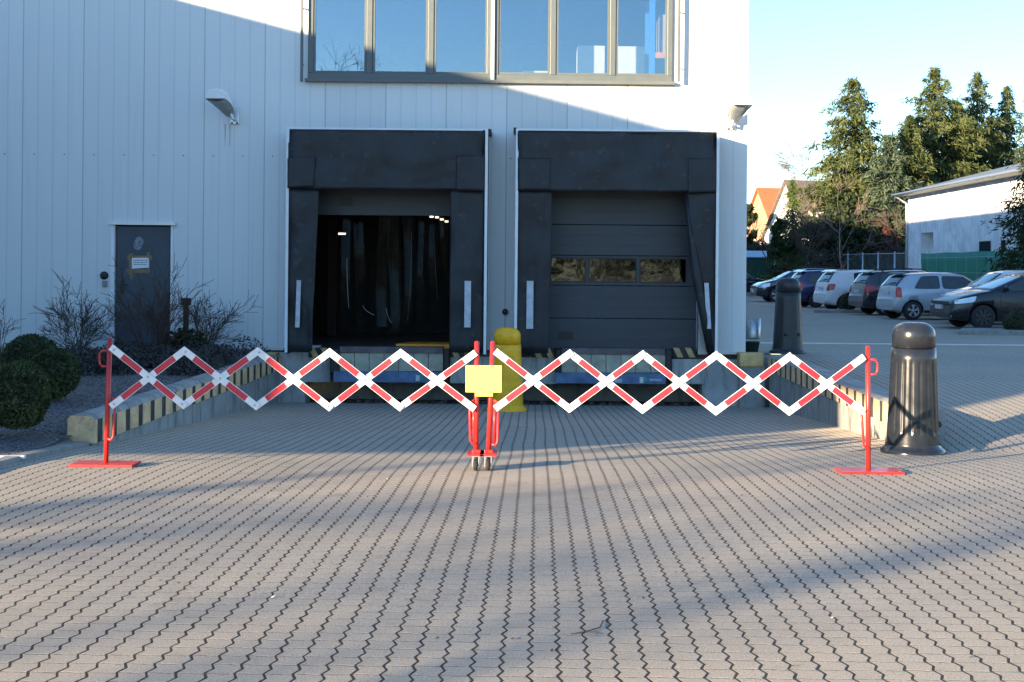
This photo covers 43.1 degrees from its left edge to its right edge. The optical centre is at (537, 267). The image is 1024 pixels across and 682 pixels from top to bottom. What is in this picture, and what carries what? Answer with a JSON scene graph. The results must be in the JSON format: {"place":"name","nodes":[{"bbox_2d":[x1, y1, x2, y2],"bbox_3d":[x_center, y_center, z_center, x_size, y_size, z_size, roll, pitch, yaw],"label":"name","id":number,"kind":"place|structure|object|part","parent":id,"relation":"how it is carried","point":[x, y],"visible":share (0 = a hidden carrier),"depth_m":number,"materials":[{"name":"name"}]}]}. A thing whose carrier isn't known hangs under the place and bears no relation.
{"place":"outdoors","nodes":[
{"label":"outdoors","id":0,"kind":"place"},
{"bbox_2d":[326,215,338,335],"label":"steel column","id":1,"kind":"structure","parent":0,"point":[332,276],"depth_m":26.00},
{"bbox_2d":[305,399,698,405],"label":"dock pit floor","id":2,"kind":"structure","parent":0,"point":[547,403],"depth_m":22.51,"materials":[{"name":"grey concrete"}]},
{"bbox_2d":[313,398,701,405],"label":"dry leaves","id":3,"kind":"object","parent":2,"relation":"on","point":[541,402],"visible":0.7,"depth_m":22.14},
{"bbox_2d":[0,354,1023,681],"bbox_3d":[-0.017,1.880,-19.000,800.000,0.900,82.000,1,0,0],"label":"yard paving","id":4,"kind":"structure","parent":0,"point":[914,572],"depth_m":7.31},
{"bbox_2d":[0,455,25,458],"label":"plank offcut","id":5,"kind":"object","parent":4,"relation":"on","point":[22,456],"visible":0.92,"depth_m":11.00,"materials":[{"name":"white wood"}]},
{"bbox_2d":[0,442,88,466],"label":"bed kerb","id":6,"kind":"structure","parent":4,"relation":"on","point":[34,454],"depth_m":11.54,"materials":[{"name":"concrete"}]},
{"bbox_2d":[0,352,256,454],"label":"gravel bed","id":7,"kind":"object","parent":4,"relation":"on","point":[60,412],"visible":0.18,"depth_m":14.81,"materials":[{"name":"grey gravel"}]},
{"bbox_2d":[0,299,26,357],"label":"bare shrub","id":8,"kind":"object","parent":7,"relation":"on","point":[3,332],"visible":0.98,"depth_m":18.52,"materials":[{"name":"brown plant"}]},
{"bbox_2d":[0,359,52,429],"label":"box bush","id":9,"kind":"object","parent":7,"relation":"on","point":[25,394],"visible":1,"depth_m":12.43,"materials":[{"name":"green plant"}]},
{"bbox_2d":[0,333,56,364],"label":"box bush","id":10,"kind":"object","parent":7,"relation":"on","point":[24,347],"visible":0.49,"depth_m":16.96,"materials":[{"name":"green plant"}]},
{"bbox_2d":[29,346,81,400],"bbox_3d":[-5.660,1.244,15.198,0.645,0.646,0.654,1,0,0],"label":"box bush","id":11,"kind":"object","parent":7,"relation":"on","point":[61,368],"visible":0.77,"depth_m":15.04,"materials":[{"name":"green plant"}]},
{"bbox_2d":[30,269,136,349],"bbox_3d":[-7.210,0.761,20.811,1.567,1.454,1.484,1,0,0],"label":"bare shrub","id":12,"kind":"object","parent":7,"relation":"on","point":[61,315],"visible":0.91,"depth_m":20.73,"materials":[{"name":"brown plant"}]},
{"bbox_2d":[0,368,201,447],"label":"fallen leaves","id":13,"kind":"object","parent":7,"relation":"on","point":[83,404],"visible":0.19,"depth_m":14.99,"materials":[{"name":"brown plant"}]},
{"bbox_2d":[87,252,212,350],"bbox_3d":[-5.883,0.617,20.363,1.352,1.772,2.102,1,0,39],"label":"bare shrub","id":14,"kind":"object","parent":7,"relation":"on","point":[162,338],"visible":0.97,"depth_m":20.24,"materials":[{"name":"brown plant"}]},
{"bbox_2d":[60,335,270,376],"bbox_3d":[-5.963,1.377,19.806,3.137,0.559,3.924,1,0,0],"label":"ground cover","id":15,"kind":"object","parent":7,"relation":"on","point":[217,356],"visible":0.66,"depth_m":19.12,"materials":[{"name":"green plant"}]},
{"bbox_2d":[158,327,209,349],"bbox_3d":[-5.663,1.281,20.808,0.885,0.644,0.664,1,0,0],"label":"evergreen cushion","id":16,"kind":"object","parent":7,"relation":"on","point":[188,338],"visible":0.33,"depth_m":20.66,"materials":[{"name":"green plant"}]},
{"bbox_2d":[181,298,190,340],"bbox_3d":[-5.663,1.010,20.892,0.140,1.029,0.135,1,0,0],"label":"standpipe","id":17,"kind":"object","parent":7,"relation":"on","point":[188,305],"visible":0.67,"depth_m":20.86,"materials":[{"name":"metal"}]},
{"bbox_2d":[175,290,262,350],"bbox_3d":[-5.228,0.925,20.954,1.345,1.146,1.241,1,0,0],"label":"bare shrub","id":18,"kind":"object","parent":7,"relation":"on","point":[208,321],"visible":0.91,"depth_m":20.88,"materials":[{"name":"brown plant"}]},
{"bbox_2d":[67,355,280,445],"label":"ramp wall","id":19,"kind":"structure","parent":4,"relation":"on","point":[256,379],"depth_m":15.74,"materials":[{"name":"concrete"}]},
{"bbox_2d":[68,338,483,470],"bbox_3d":[-2.130,1.124,10.727,3.399,1.059,0.301,1,0,0],"label":"folding barrier","id":20,"kind":"object","parent":4,"relation":"on","point":[473,407],"visible":0.99,"depth_m":10.71,"materials":[{"name":"metal"}]},
{"bbox_2d":[466,365,501,396],"bbox_3d":[-0.441,0.935,10.690,0.296,0.255,0.060,1,0,0],"label":"barrier sign","id":21,"kind":"object","parent":20,"relation":"attached to","point":[483,380],"visible":1,"depth_m":10.67,"materials":[{"name":"yellow plastic"}]},
{"bbox_2d":[0,0,771,406],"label":"warehouse","id":22,"kind":"structure","parent":4,"relation":"on","point":[568,202],"depth_m":22.00,"materials":[{"name":"white metal"}]},
{"bbox_2d":[100,271,108,286],"bbox_3d":[-7.342,0.198,21.965,0.140,0.259,0.070,1,0,0],"label":"door buzzer","id":23,"kind":"object","parent":22,"relation":"attached to","point":[104,275],"depth_m":21.96,"materials":[{"name":"black plastic"}]},
{"bbox_2d":[116,226,170,346],"bbox_3d":[-6.695,0.326,22.020,0.909,2.048,0.141,1,0,0],"label":"door","id":24,"kind":"structure","parent":22,"relation":"in","point":[132,241],"depth_m":22.03,"materials":[{"name":"grey metal"}]},
{"bbox_2d":[132,258,148,268],"bbox_3d":[-6.739,-0.070,22.024,0.288,0.188,0.002,1,0,0],"label":"notice","id":25,"kind":"object","parent":24,"relation":"attached to","point":[140,262],"visible":1,"depth_m":22.02,"materials":[{"name":"white paper"}]},
{"bbox_2d":[205,89,239,123],"bbox_3d":[-5.246,-2.691,21.699,0.318,0.524,0.680,1,0,15],"label":"wall lamp","id":26,"kind":"object","parent":22,"relation":"attached to","point":[220,100],"visible":1,"depth_m":21.60,"materials":[{"name":"metal"}]},
{"bbox_2d":[266,352,278,354],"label":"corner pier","id":27,"kind":"structure","parent":22,"relation":"attached to","point":[272,353],"depth_m":21.74,"materials":[{"name":"concrete"}]},
{"bbox_2d":[338,231,345,234],"bbox_3d":[-4.003,-0.701,26.530,0.180,0.065,0.100,1,0,0],"label":"hall lamp","id":28,"kind":"object","parent":22,"relation":"attached to","point":[341,232],"visible":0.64,"depth_m":26.49,"materials":[{"name":"white plastic"}]},
{"bbox_2d":[318,189,449,215],"bbox_3d":[-2.577,-1.148,22.181,2.613,0.525,0.059,1,0,0],"label":"sectional door","id":29,"kind":"structure","parent":22,"relation":"in","point":[331,201],"depth_m":22.16,"materials":[{"name":"grey metal"}]},
{"bbox_2d":[308,0,490,79],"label":"window","id":30,"kind":"structure","parent":22,"relation":"in","point":[369,72],"depth_m":21.95,"materials":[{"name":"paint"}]},
{"bbox_2d":[396,342,448,348],"bbox_3d":[-1.928,1.365,22.650,1.012,0.085,0.699,1,0,0],"label":"bridge plate","id":31,"kind":"object","parent":22,"relation":"on","point":[445,345],"visible":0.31,"depth_m":22.34,"materials":[{"name":"orange paint"}]},
{"bbox_2d":[521,71,547,72],"bbox_3d":[-0.019,-3.062,24.050,0.546,1.024,0.900,1,0,0],"label":"carton","id":32,"kind":"object","parent":22,"relation":"on","point":[535,71],"visible":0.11,"depth_m":23.60,"materials":[{"name":"cardboard"}]},
{"bbox_2d":[494,0,672,80],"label":"window","id":33,"kind":"structure","parent":22,"relation":"in","point":[612,74],"depth_m":21.95,"materials":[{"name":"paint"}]},
{"bbox_2d":[576,45,604,72],"bbox_3d":[0.977,-3.288,24.000,0.497,1.493,0.800,1,0,0],"label":"carton","id":34,"kind":"object","parent":22,"relation":"on","point":[590,59],"visible":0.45,"depth_m":23.60,"materials":[{"name":"cardboard"}]},
{"bbox_2d":[549,191,695,348],"bbox_3d":[1.413,0.000,22.181,2.717,2.787,0.059,1,0,0],"label":"sectional door","id":35,"kind":"structure","parent":22,"relation":"in","point":[618,217],"depth_m":22.16,"materials":[{"name":"metal"}]},
{"bbox_2d":[618,46,644,73],"bbox_3d":[1.664,-3.283,24.050,0.572,1.495,0.800,1,0,0],"label":"carton","id":36,"kind":"object","parent":22,"relation":"on","point":[630,59],"visible":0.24,"depth_m":23.65,"materials":[{"name":"cardboard"}]},
{"bbox_2d":[645,0,664,73],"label":"pallet rack","id":37,"kind":"object","parent":22,"relation":"on","point":[651,54],"visible":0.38,"depth_m":23.35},
{"bbox_2d":[656,15,664,58],"bbox_3d":[2.421,-4.228,23.850,0.400,0.700,0.700,1,0,0],"label":"carton","id":38,"kind":"object","parent":37,"relation":"on","point":[660,36],"visible":0.43,"depth_m":23.50,"materials":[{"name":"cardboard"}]},
{"bbox_2d":[726,95,751,129],"bbox_3d":[3.376,-2.588,21.704,0.354,0.524,0.589,1,0,0],"label":"wall lamp","id":39,"kind":"object","parent":22,"relation":"attached to","point":[740,106],"visible":1,"depth_m":21.58,"materials":[{"name":"metal"}]},
{"bbox_2d":[486,327,526,411],"bbox_3d":[-0.466,1.565,19.900,0.630,1.280,0.630,1,0,0],"label":"bollard","id":40,"kind":"object","parent":4,"relation":"on","point":[507,340],"visible":0.69,"depth_m":19.70,"materials":[{"name":"yellow plastic"}]},
{"bbox_2d":[570,620,603,634],"bbox_3d":[0.256,1.554,5.583,0.101,0.009,0.269,1,0,34],"label":"fallen twig","id":41,"kind":"object","parent":4,"relation":"on","point":[588,630],"visible":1,"depth_m":5.52,"materials":[{"name":"wood"}]},
{"bbox_2d":[480,341,903,474],"bbox_3d":[1.269,1.165,10.727,3.477,1.081,0.301,1,0,0],"label":"folding barrier","id":42,"kind":"object","parent":4,"relation":"on","point":[493,408],"visible":1,"depth_m":10.71,"materials":[{"name":"metal"}]},
{"bbox_2d":[737,352,764,406],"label":"corner pier","id":43,"kind":"structure","parent":4,"relation":"on","point":[751,364],"depth_m":21.72,"materials":[{"name":"concrete"}]},
{"bbox_2d":[746,341,759,351],"bbox_3d":[3.716,1.389,22.450,0.280,0.210,0.280,1,0,0],"label":"flower pot","id":44,"kind":"object","parent":43,"relation":"on","point":[752,346],"visible":0.73,"depth_m":22.35,"materials":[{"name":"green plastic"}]},
{"bbox_2d":[768,355,944,443],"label":"ramp wall","id":45,"kind":"structure","parent":4,"relation":"on","point":[790,383],"depth_m":17.18,"materials":[{"name":"concrete"}]},
{"bbox_2d":[880,322,945,455],"bbox_3d":[3.711,1.186,12.800,0.630,1.290,0.630,1,0,0],"label":"bollard","id":46,"kind":"object","parent":4,"relation":"on","point":[914,424],"visible":0.98,"depth_m":12.61,"materials":[{"name":"grey metal"}]},
{"bbox_2d":[746,251,773,292],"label":"garden shed","id":47,"kind":"structure","parent":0,"point":[755,261],"depth_m":84.00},
{"bbox_2d":[746,292,1023,355],"bbox_3d":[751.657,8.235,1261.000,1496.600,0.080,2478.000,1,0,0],"label":"car park paving","id":48,"kind":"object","parent":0,"point":[875,327],"visible":0.15,"depth_m":29.93,"materials":[{"name":"grey asphalt"}]},
{"bbox_2d":[746,318,760,338],"bbox_3d":[3.748,1.178,22.600,0.288,0.632,0.288,1,0,45],"label":"litter bin","id":49,"kind":"object","parent":48,"relation":"on","point":[753,328],"visible":0.76,"depth_m":22.48,"materials":[{"name":"metal"}]},
{"bbox_2d":[746,273,764,291],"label":"parked car","id":50,"kind":"object","parent":48,"relation":"on","point":[751,280],"visible":0.15,"depth_m":75.62,"materials":[{"name":"blue paint"}]},
{"bbox_2d":[746,203,778,244],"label":"leafy tree","id":51,"kind":"object","parent":48,"relation":"on","point":[751,220],"visible":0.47,"depth_m":99.84,"materials":[{"name":"green plant"}]},
{"bbox_2d":[747,187,779,243],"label":"house","id":52,"kind":"structure","parent":48,"relation":"on","point":[759,201],"depth_m":119.01,"materials":[{"name":"beige paint"}]},
{"bbox_2d":[746,239,781,265],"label":"hedge","id":53,"kind":"object","parent":48,"relation":"on","point":[750,247],"visible":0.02,"depth_m":88.87,"materials":[{"name":"green plant"}]},
{"bbox_2d":[769,278,805,353],"bbox_3d":[4.300,0.826,22.250,0.630,1.290,0.630,1,0,0],"label":"bollard","id":54,"kind":"object","parent":48,"relation":"on","point":[787,335],"visible":1,"depth_m":22.05,"materials":[{"name":"black paint"}]},
{"bbox_2d":[759,178,825,281],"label":"thuja tree","id":55,"kind":"object","parent":48,"relation":"on","point":[792,200],"visible":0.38,"depth_m":71.85,"materials":[{"name":"green plant"}]},
{"bbox_2d":[750,267,845,301],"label":"parked car","id":56,"kind":"object","parent":48,"relation":"on","point":[765,290],"visible":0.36,"depth_m":59.75,"materials":[{"name":"blue paint"}]},
{"bbox_2d":[760,180,843,244],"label":"house","id":57,"kind":"structure","parent":48,"relation":"on","point":[774,214],"depth_m":100.77,"materials":[{"name":"white paint"}]},
{"bbox_2d":[768,196,837,275],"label":"bare tree","id":58,"kind":"object","parent":48,"relation":"on","point":[799,245],"visible":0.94,"depth_m":69.06,"materials":[{"name":"brown plant"}]},
{"bbox_2d":[756,216,858,277],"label":"dark shrub","id":59,"kind":"object","parent":48,"relation":"on","point":[782,244],"visible":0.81,"depth_m":69.79,"materials":[{"name":"green plant"}]},
{"bbox_2d":[791,269,824,307],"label":"parked car","id":60,"kind":"object","parent":48,"relation":"on","point":[808,279],"visible":0.19,"depth_m":51.31,"materials":[{"name":"blue paint"}]},
{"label":"rear window","id":61,"kind":"part","parent":60,"relation":"part of","materials":[{"name":"black glass"}]},
{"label":"side window","id":62,"kind":"part","parent":60,"relation":"part of","materials":[{"name":"black glass"}]},
{"bbox_2d":[748,125,867,216],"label":"bare tree","id":63,"kind":"object","parent":48,"relation":"on","point":[786,167],"visible":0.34,"depth_m":91.88,"materials":[{"name":"brown plant"}]},
{"bbox_2d":[798,217,832,267],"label":"dark shrub","id":64,"kind":"object","parent":48,"relation":"on","point":[812,238],"visible":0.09,"depth_m":75.67,"materials":[{"name":"green plant"}]},
{"bbox_2d":[749,75,910,279],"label":"spruce tree","id":65,"kind":"object","parent":48,"relation":"on","point":[852,143],"visible":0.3,"depth_m":77.40,"materials":[{"name":"green plant"}]},
{"bbox_2d":[814,309,862,312],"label":"kerb island","id":66,"kind":"structure","parent":48,"relation":"on","point":[837,311],"depth_m":45.00,"materials":[{"name":"concrete"}]},
{"bbox_2d":[841,292,855,309],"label":"box bush","id":67,"kind":"object","parent":66,"relation":"on","point":[844,302],"visible":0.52,"depth_m":45.37,"materials":[{"name":"green plant"}]},
{"bbox_2d":[774,252,907,269],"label":"chain link fence","id":68,"kind":"object","parent":48,"relation":"on","point":[862,261],"visible":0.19,"depth_m":66.92,"materials":[{"name":"metal"}]},
{"bbox_2d":[789,164,897,268],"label":"bare tree","id":69,"kind":"object","parent":48,"relation":"on","point":[839,256],"visible":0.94,"depth_m":66.00,"materials":[{"name":"brown plant"}]},
{"bbox_2d":[813,270,879,308],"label":"parked car","id":70,"kind":"object","parent":48,"relation":"on","point":[832,287],"visible":0.32,"depth_m":47.03,"materials":[{"name":"white paint"}]},
{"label":"rear window","id":71,"kind":"part","parent":70,"relation":"part of","materials":[{"name":"black glass"}]},
{"bbox_2d":[810,192,894,269],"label":"dark shrub","id":72,"kind":"object","parent":48,"relation":"on","point":[860,230],"visible":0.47,"depth_m":71.75,"materials":[{"name":"green plant"}]},
{"bbox_2d":[821,134,925,268],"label":"spruce tree","id":73,"kind":"object","parent":48,"relation":"on","point":[890,182],"visible":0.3,"depth_m":73.49,"materials":[{"name":"green plant"}]},
{"bbox_2d":[848,218,904,269],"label":"reddish shrub","id":74,"kind":"object","parent":48,"relation":"on","point":[888,236],"visible":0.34,"depth_m":70.33,"materials":[{"name":"brown plant"}]},
{"bbox_2d":[855,204,907,269],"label":"bare tree","id":75,"kind":"object","parent":48,"relation":"on","point":[887,225],"visible":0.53,"depth_m":67.98,"materials":[{"name":"brown plant"}]},
{"bbox_2d":[848,268,927,315],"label":"parked car","id":76,"kind":"object","parent":48,"relation":"on","point":[863,291],"visible":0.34,"depth_m":43.04,"materials":[{"name":"grey paint"}]},
{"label":"rear window","id":77,"kind":"part","parent":76,"relation":"part of","materials":[{"name":"black glass"}]},
{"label":"side window","id":78,"kind":"part","parent":76,"relation":"part of","materials":[{"name":"black glass"}]},
{"bbox_2d":[760,342,1023,345],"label":"drain strip","id":79,"kind":"object","parent":48,"relation":"on","point":[891,343],"visible":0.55,"depth_m":25.76,"materials":[{"name":"grey concrete"}]},
{"bbox_2d":[877,181,917,261],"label":"dark shrub","id":80,"kind":"object","parent":48,"relation":"on","point":[903,245],"visible":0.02,"depth_m":73.17,"materials":[{"name":"green plant"}]},
{"bbox_2d":[873,114,938,189],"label":"spruce tree","id":81,"kind":"object","parent":48,"relation":"on","point":[914,150],"visible":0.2,"depth_m":79.57,"materials":[{"name":"green plant"}]},
{"bbox_2d":[876,272,972,319],"bbox_3d":[12.467,0.877,39.958,3.700,1.450,1.856,1,0,-8],"label":"parked car","id":82,"kind":"object","parent":48,"relation":"on","point":[909,296],"visible":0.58,"depth_m":39.16,"materials":[{"name":"silver metal"}]},
{"bbox_3d":[10.903,0.408,39.737,0.285,0.334,1.173,1,0,-8],"label":"rear window","id":83,"kind":"part","parent":82,"relation":"part of","materials":[{"name":"black glass"}]},
{"bbox_3d":[11.761,0.454,39.165,0.765,0.365,0.152,1,0,-8],"label":"side window","id":84,"kind":"part","parent":82,"relation":"part of","materials":[{"name":"black glass"}]},
{"bbox_3d":[12.817,0.464,39.309,1.126,0.365,0.152,1,0,-8],"label":"side window","id":85,"kind":"part","parent":82,"relation":"part of","materials":[{"name":"black glass"}]},
{"bbox_2d":[892,66,996,188],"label":"spruce tree","id":86,"kind":"object","parent":48,"relation":"on","point":[935,123],"visible":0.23,"depth_m":83.04,"materials":[{"name":"green plant"}]},
{"bbox_2d":[941,102,971,173],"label":"spruce tree","id":87,"kind":"object","parent":48,"relation":"on","point":[959,104],"depth_m":91.81,"materials":[{"name":"green plant"}]},
{"bbox_2d":[891,162,1023,270],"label":"white hall","id":88,"kind":"structure","parent":48,"relation":"on","point":[947,216],"depth_m":54.49,"materials":[{"name":"concrete"}]},
{"bbox_2d":[979,239,991,250],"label":"window","id":89,"kind":"structure","parent":88,"relation":"in","point":[984,245],"depth_m":51.15,"materials":[{"name":"glass"}]},
{"bbox_2d":[1001,238,1006,248],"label":"window","id":90,"kind":"structure","parent":88,"relation":"in","point":[1002,240],"depth_m":49.17,"materials":[{"name":"glass"}]},
{"bbox_2d":[921,250,1023,280],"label":"screen fence","id":91,"kind":"object","parent":48,"relation":"on","point":[970,265],"visible":0.3,"depth_m":50.51,"materials":[{"name":"fabric"}]},
{"bbox_2d":[937,70,1014,172],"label":"spruce tree","id":92,"kind":"object","parent":48,"relation":"on","point":[976,95],"visible":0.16,"depth_m":87.56,"materials":[{"name":"green plant"}]},
{"bbox_2d":[930,272,1023,327],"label":"parked car","id":93,"kind":"object","parent":48,"relation":"on","point":[987,304],"visible":0.95,"depth_m":33.01,"materials":[{"name":"black paint"}]},
{"bbox_3d":[12.345,0.420,33.111,1.070,0.354,0.163,1,0,-3],"label":"side window","id":94,"kind":"part","parent":93,"relation":"part of","materials":[{"name":"black glass"}]},
{"bbox_2d":[941,259,1023,323],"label":"parked car","id":95,"kind":"object","parent":48,"relation":"on","point":[987,277],"visible":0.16,"depth_m":36.58,"materials":[{"name":"white paint"}]},
{"bbox_2d":[958,328,1023,334],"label":"kerb island","id":96,"kind":"structure","parent":48,"relation":"on","point":[982,331],"depth_m":30.20,"materials":[{"name":"concrete"}]},
{"bbox_2d":[1002,310,1023,329],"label":"box bush","id":97,"kind":"object","parent":96,"relation":"on","point":[1013,320],"visible":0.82,"depth_m":30.61,"materials":[{"name":"green plant"}]},
{"bbox_2d":[985,113,1009,166],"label":"spruce tree","id":98,"kind":"object","parent":48,"relation":"on","point":[993,128],"visible":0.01,"depth_m":93.76,"materials":[{"name":"green plant"}]},
{"bbox_2d":[980,117,1023,271],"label":"dark conifer","id":99,"kind":"object","parent":48,"relation":"on","point":[1014,255],"visible":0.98,"depth_m":39.96,"materials":[{"name":"green plant"}]},
{"bbox_2d":[988,85,1023,169],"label":"spruce tree","id":100,"kind":"object","parent":48,"relation":"on","point":[1007,113],"visible":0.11,"depth_m":89.77,"materials":[{"name":"green plant"}]},
{"bbox_2d":[1013,101,1023,163],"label":"spruce tree","id":101,"kind":"object","parent":48,"relation":"on","point":[1019,149],"visible":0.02,"depth_m":84.09,"materials":[{"name":"green plant"}]},
{"bbox_2d":[747,0,1023,354],"label":"sky","id":102,"kind":"structure","parent":0,"point":[801,53],"materials":[{"name":"blue"}]}
]}

